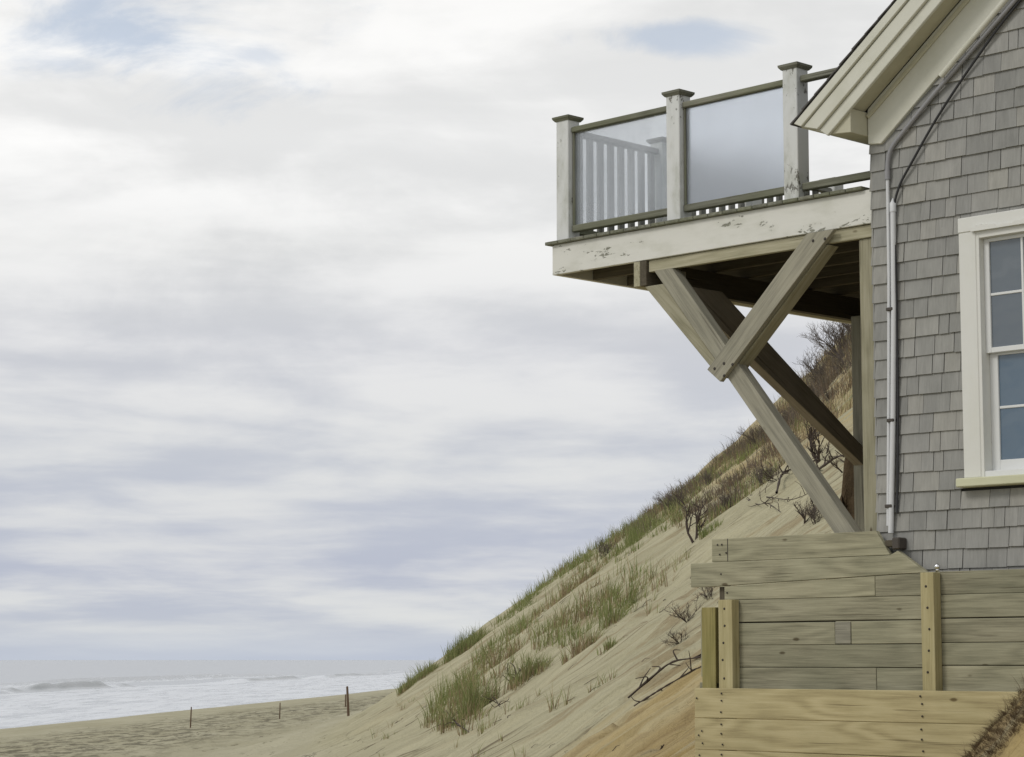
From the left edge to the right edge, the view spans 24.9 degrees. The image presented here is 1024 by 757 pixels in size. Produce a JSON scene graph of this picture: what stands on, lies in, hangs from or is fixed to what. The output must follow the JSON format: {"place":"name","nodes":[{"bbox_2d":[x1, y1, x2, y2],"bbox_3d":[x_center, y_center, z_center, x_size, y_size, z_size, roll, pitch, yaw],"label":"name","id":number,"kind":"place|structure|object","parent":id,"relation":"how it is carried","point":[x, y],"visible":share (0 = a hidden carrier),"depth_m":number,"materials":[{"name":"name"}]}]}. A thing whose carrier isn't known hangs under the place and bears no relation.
{"place":"outdoors","nodes":[
{"label":"outdoors","id":0,"kind":"place"},
{"bbox_2d":[0,688,396,756],"bbox_3d":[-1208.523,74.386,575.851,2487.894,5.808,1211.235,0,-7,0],"label":"beach","id":1,"kind":"structure","parent":0,"point":[258,730],"depth_m":84.91,"materials":[{"name":"beige sand"}]},
{"bbox_2d":[346,686,349,715],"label":"beach stake","id":2,"kind":"object","parent":1,"relation":"on","point":[347,698],"visible":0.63,"depth_m":94.08,"materials":[{"name":"brown wood"}]},
{"bbox_2d":[0,660,437,728],"bbox_3d":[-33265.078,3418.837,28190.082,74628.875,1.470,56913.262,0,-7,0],"label":"ocean","id":3,"kind":"structure","parent":0,"point":[38,692],"depth_m":435.35,"materials":[{"name":"liquid"}]},
{"bbox_2d":[0,0,892,659],"label":"sky","id":4,"kind":"structure","parent":0,"point":[295,362],"materials":[{"name":"white"}]},
{"bbox_2d":[283,342,1023,756],"bbox_3d":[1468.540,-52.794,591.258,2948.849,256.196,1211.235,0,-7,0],"label":"sand bluff","id":5,"kind":"structure","parent":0,"point":[609,718],"depth_m":30.63,"materials":[{"name":"beige sand"}]},
{"bbox_2d":[393,658,443,696],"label":"grass tuft","id":6,"kind":"object","parent":5,"relation":"on","point":[412,680],"visible":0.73,"depth_m":50.73,"materials":[{"name":"green plant"}]},
{"bbox_2d":[26,521,819,756],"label":"plant litter","id":7,"kind":"object","parent":5,"relation":"on","point":[527,681],"visible":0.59,"depth_m":32.93,"materials":[{"name":"brown plant"}]},
{"bbox_2d":[438,707,468,731],"bbox_3d":[-0.816,4.832,33.011,0.352,0.325,3.730,0,-7,-4],"label":"driftwood root","id":8,"kind":"object","parent":5,"relation":"on","point":[459,725],"visible":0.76,"depth_m":32.24,"materials":[{"name":"brown wood"}]},
{"bbox_2d":[438,625,493,665],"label":"grass tuft","id":9,"kind":"object","parent":5,"relation":"on","point":[465,643],"visible":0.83,"depth_m":51.41,"materials":[{"name":"green plant"}]},
{"bbox_2d":[433,671,507,731],"bbox_3d":[-0.560,4.618,33.320,1.145,0.892,0.985,0,-7,0],"label":"grass tuft","id":10,"kind":"object","parent":5,"relation":"on","point":[474,697],"visible":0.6,"depth_m":33.24,"materials":[{"name":"green plant"}]},
{"bbox_2d":[478,695,508,706],"bbox_3d":[-0.334,4.566,33.080,0.374,0.202,1.808,1,-7,-9],"label":"driftwood root","id":11,"kind":"object","parent":5,"relation":"on","point":[496,701],"visible":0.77,"depth_m":32.44,"materials":[{"name":"brown wood"}]},
{"bbox_2d":[503,662,522,677],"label":"driftwood root","id":12,"kind":"object","parent":5,"relation":"on","point":[514,668],"visible":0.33,"depth_m":34.17,"materials":[{"name":"brown wood"}]},
{"bbox_2d":[507,649,555,690],"bbox_3d":[0.305,4.130,33.109,0.806,0.630,0.744,-2,-7,18],"label":"grass tuft","id":13,"kind":"object","parent":5,"relation":"on","point":[526,674],"visible":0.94,"depth_m":32.95,"materials":[{"name":"green plant"}]},
{"bbox_2d":[559,618,607,664],"bbox_3d":[1.003,3.593,31.957,0.747,0.705,0.668,4,-8,-31],"label":"grass tuft","id":14,"kind":"object","parent":5,"relation":"on","point":[577,648],"visible":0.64,"depth_m":31.92,"materials":[{"name":"plant"}]},
{"bbox_2d":[593,533,615,557],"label":"bare shrub","id":15,"kind":"object","parent":5,"relation":"on","point":[605,549],"visible":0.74,"depth_m":49.68,"materials":[{"name":"plant"}]},
{"bbox_2d":[596,635,622,654],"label":"grass tuft","id":16,"kind":"object","parent":5,"relation":"on","point":[608,646],"visible":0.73,"depth_m":29.88,"materials":[{"name":"green plant"}]},
{"bbox_2d":[370,324,852,756],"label":"dune grass","id":17,"kind":"structure","parent":5,"relation":"on","point":[563,619],"depth_m":38.69,"materials":[{"name":"green plant"}]},
{"bbox_2d":[592,589,634,630],"bbox_3d":[1.441,3.233,32.517,0.724,0.586,0.646,-2,-7,19],"label":"grass tuft","id":18,"kind":"object","parent":5,"relation":"on","point":[612,617],"visible":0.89,"depth_m":32.42,"materials":[{"name":"green plant"}]},
{"bbox_2d":[611,572,647,610],"bbox_3d":[1.750,3.103,33.767,0.634,0.610,0.632,0,-7,0],"label":"grass tuft","id":19,"kind":"object","parent":5,"relation":"on","point":[634,591],"visible":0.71,"depth_m":33.74,"materials":[{"name":"green plant"}]},
{"bbox_2d":[621,511,660,545],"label":"grass tuft","id":20,"kind":"object","parent":5,"relation":"on","point":[638,525],"visible":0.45,"depth_m":48.06,"materials":[{"name":"green plant"}]},
{"bbox_2d":[628,649,700,697],"bbox_3d":[1.843,2.953,23.908,1.426,0.686,0.358,-6,-9,39],"label":"driftwood root","id":21,"kind":"object","parent":5,"relation":"on","point":[641,685],"visible":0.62,"depth_m":24.21,"materials":[{"name":"brown wood"}]},
{"bbox_2d":[631,653,700,705],"bbox_3d":[1.629,2.992,23.004,1.023,0.609,0.285,-3,-7,20],"label":"driftwood root","id":22,"kind":"object","parent":5,"relation":"on","point":[681,676],"visible":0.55,"depth_m":22.99,"materials":[{"name":"brown wood"}]},
{"bbox_2d":[651,476,692,508],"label":"bare shrub","id":23,"kind":"object","parent":5,"relation":"on","point":[669,497],"visible":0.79,"depth_m":46.33,"materials":[{"name":"brown plant"}]},
{"bbox_2d":[659,628,687,645],"bbox_3d":[1.810,2.882,25.814,0.383,0.184,0.388,3,-42,-25],"label":"root tangle","id":24,"kind":"object","parent":5,"relation":"on","point":[675,639],"visible":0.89,"depth_m":25.80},
{"bbox_2d":[666,596,704,622],"bbox_3d":[2.106,2.776,27.858,0.578,0.425,0.341,1,-7,-8],"label":"root tangle","id":25,"kind":"object","parent":5,"relation":"on","point":[684,617],"visible":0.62,"depth_m":27.82,"materials":[{"name":"brown plant"}]},
{"bbox_2d":[674,489,707,542],"bbox_3d":[2.786,2.108,35.391,0.584,0.854,0.454,5,-8,-33],"label":"bare branch","id":26,"kind":"object","parent":5,"relation":"on","point":[697,517],"visible":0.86,"depth_m":35.36,"materials":[{"name":"brown wood"}]},
{"bbox_2d":[694,587,717,600],"bbox_3d":[2.361,2.588,28.538,0.433,0.311,0.359,-29,-10,3],"label":"root tangle","id":27,"kind":"object","parent":5,"relation":"on","point":[706,596],"visible":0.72,"depth_m":28.50,"materials":[{"name":"brown plant"}]},
{"bbox_2d":[696,467,721,485],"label":"bare shrub","id":28,"kind":"object","parent":5,"relation":"on","point":[708,477],"visible":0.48,"depth_m":46.11,"materials":[{"name":"brown plant"}]},
{"bbox_2d":[698,518,723,539],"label":"grass tuft","id":29,"kind":"object","parent":5,"relation":"on","point":[705,532],"visible":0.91,"depth_m":34.52,"materials":[{"name":"green plant"}]},
{"bbox_2d":[713,484,738,510],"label":"bare shrub","id":30,"kind":"object","parent":5,"relation":"on","point":[724,499],"visible":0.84,"depth_m":38.14,"materials":[{"name":"brown plant"}]},
{"bbox_2d":[611,326,851,538],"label":"scrub","id":31,"kind":"object","parent":5,"relation":"on","point":[826,384],"visible":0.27,"depth_m":45.66,"materials":[{"name":"plant"}]},
{"bbox_2d":[737,422,766,445],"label":"bare shrub","id":32,"kind":"object","parent":5,"relation":"on","point":[751,432],"visible":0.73,"depth_m":47.35,"materials":[{"name":"brown plant"}]},
{"bbox_2d":[742,462,780,487],"bbox_3d":[4.082,1.605,37.811,0.719,0.503,0.953,3,-22,-26],"label":"bare shrub","id":33,"kind":"object","parent":5,"relation":"on","point":[760,480],"visible":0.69,"depth_m":37.66,"materials":[{"name":"brown plant"}]},
{"bbox_2d":[747,493,780,511],"bbox_3d":[3.642,1.852,33.506,0.368,0.486,3.832,0,-7,0],"label":"driftwood root","id":34,"kind":"object","parent":5,"relation":"on","point":[748,499],"visible":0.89,"depth_m":33.20,"materials":[{"name":"brown wood"}]},
{"bbox_2d":[759,461,788,482],"bbox_3d":[4.011,1.422,34.962,0.692,0.325,0.694,1,-36,-9],"label":"root tangle","id":35,"kind":"object","parent":5,"relation":"on","point":[770,478],"visible":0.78,"depth_m":34.82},
{"bbox_2d":[750,480,805,501],"bbox_3d":[3.773,1.668,33.867,0.446,0.485,4.340,1,-7,-8],"label":"driftwood root","id":36,"kind":"object","parent":5,"relation":"on","point":[783,499],"visible":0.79,"depth_m":32.30,"materials":[{"name":"brown wood"}]},
{"bbox_2d":[779,401,795,424],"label":"bare shrub","id":37,"kind":"object","parent":5,"relation":"on","point":[787,414],"visible":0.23,"depth_m":48.16,"materials":[{"name":"brown plant"}]},
{"bbox_2d":[779,405,798,421],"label":"bare shrub","id":38,"kind":"object","parent":5,"relation":"on","point":[787,411],"visible":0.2,"depth_m":49.20,"materials":[{"name":"brown plant"}]},
{"bbox_2d":[775,453,818,493],"bbox_3d":[4.203,1.412,34.143,0.628,0.625,0.913,-1,-7,9],"label":"driftwood root","id":39,"kind":"object","parent":5,"relation":"on","point":[785,471],"visible":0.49,"depth_m":34.34,"materials":[{"name":"brown wood"}]},
{"bbox_2d":[793,498,816,523],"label":"bare branch","id":40,"kind":"object","parent":5,"relation":"on","point":[803,515],"visible":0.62,"depth_m":28.90,"materials":[{"name":"brown wood"}]},
{"bbox_2d":[792,343,830,374],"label":"bare shrub","id":41,"kind":"object","parent":5,"relation":"on","point":[808,362],"visible":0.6,"depth_m":54.22,"materials":[{"name":"plant"}]},
{"bbox_2d":[801,496,821,524],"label":"bare shrub","id":42,"kind":"object","parent":5,"relation":"on","point":[809,511],"visible":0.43,"depth_m":28.42,"materials":[{"name":"brown plant"}]},
{"bbox_2d":[804,420,821,444],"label":"bare branch","id":43,"kind":"object","parent":5,"relation":"on","point":[810,430],"visible":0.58,"depth_m":38.59,"materials":[{"name":"brown plant"}]},
{"bbox_2d":[801,367,828,393],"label":"bare shrub","id":44,"kind":"object","parent":5,"relation":"on","point":[813,381],"visible":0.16,"depth_m":49.84,"materials":[{"name":"brown plant"}]},
{"bbox_2d":[806,429,829,463],"bbox_3d":[4.523,1.066,34.396,0.331,0.610,0.893,-2,-7,16],"label":"bare branch","id":45,"kind":"object","parent":5,"relation":"on","point":[812,453],"visible":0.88,"depth_m":34.23,"materials":[{"name":"brown plant"}]},
{"bbox_2d":[799,357,840,382],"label":"bare shrub","id":46,"kind":"object","parent":5,"relation":"on","point":[817,371],"visible":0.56,"depth_m":51.12,"materials":[{"name":"brown plant"}]},
{"bbox_2d":[797,319,850,357],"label":"bare shrub","id":47,"kind":"object","parent":5,"relation":"on","point":[837,338],"visible":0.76,"depth_m":52.84,"materials":[{"name":"brown plant"}]},
{"bbox_2d":[809,385,839,400],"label":"bare shrub","id":48,"kind":"object","parent":5,"relation":"on","point":[827,392],"visible":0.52,"depth_m":45.59,"materials":[{"name":"brown plant"}]},
{"bbox_2d":[813,443,844,469],"bbox_3d":[4.547,1.092,32.499,0.266,0.424,3.055,1,-7,-7],"label":"driftwood root","id":49,"kind":"object","parent":5,"relation":"on","point":[825,464],"visible":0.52,"depth_m":33.01,"materials":[{"name":"brown wood"}]},
{"bbox_2d":[822,452,843,472],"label":"bare branch","id":50,"kind":"object","parent":5,"relation":"on","point":[831,458],"visible":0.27,"depth_m":30.97,"materials":[{"name":"brown wood"}]},
{"bbox_2d":[823,342,851,374],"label":"bare shrub","id":51,"kind":"object","parent":5,"relation":"on","point":[840,361],"visible":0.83,"depth_m":47.92,"materials":[{"name":"brown plant"}]},
{"bbox_2d":[691,531,1023,691],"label":"plank retaining wall","id":52,"kind":"structure","parent":5,"relation":"on","point":[922,629],"depth_m":15.78,"materials":[{"name":"brown wood"}]},
{"bbox_2d":[934,563,940,571],"bbox_3d":[2.807,1.249,15.331,0.042,0.056,0.042,0,-7,0],"label":"metal knob","id":53,"kind":"object","parent":52,"relation":"attached to","point":[937,566],"visible":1,"depth_m":15.32,"materials":[{"name":"metal"}]},
{"bbox_2d":[695,688,1019,756],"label":"pine board barrier","id":54,"kind":"object","parent":5,"relation":"on","point":[730,722],"visible":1,"depth_m":15.61,"materials":[{"name":"beige wood"}]},
{"bbox_2d":[790,0,1023,575],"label":"shingled cottage","id":55,"kind":"structure","parent":5,"relation":"on","point":[923,100],"depth_m":15.55,"materials":[{"name":"grey wood"}]},
{"bbox_2d":[545,61,876,576],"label":"cantilevered deck","id":56,"kind":"structure","parent":55,"relation":"attached to","point":[799,250],"depth_m":17.31,"materials":[{"name":"paint"}]},
{"bbox_2d":[956,208,1023,487],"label":"window","id":57,"kind":"structure","parent":55,"relation":"in","point":[991,246],"depth_m":15.26,"materials":[{"name":"wood"}]},
{"bbox_2d":[952,673,1023,756],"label":"matted grass","id":58,"kind":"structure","parent":5,"relation":"on","point":[990,728],"depth_m":13.12,"materials":[{"name":"brown plant"}]}
]}

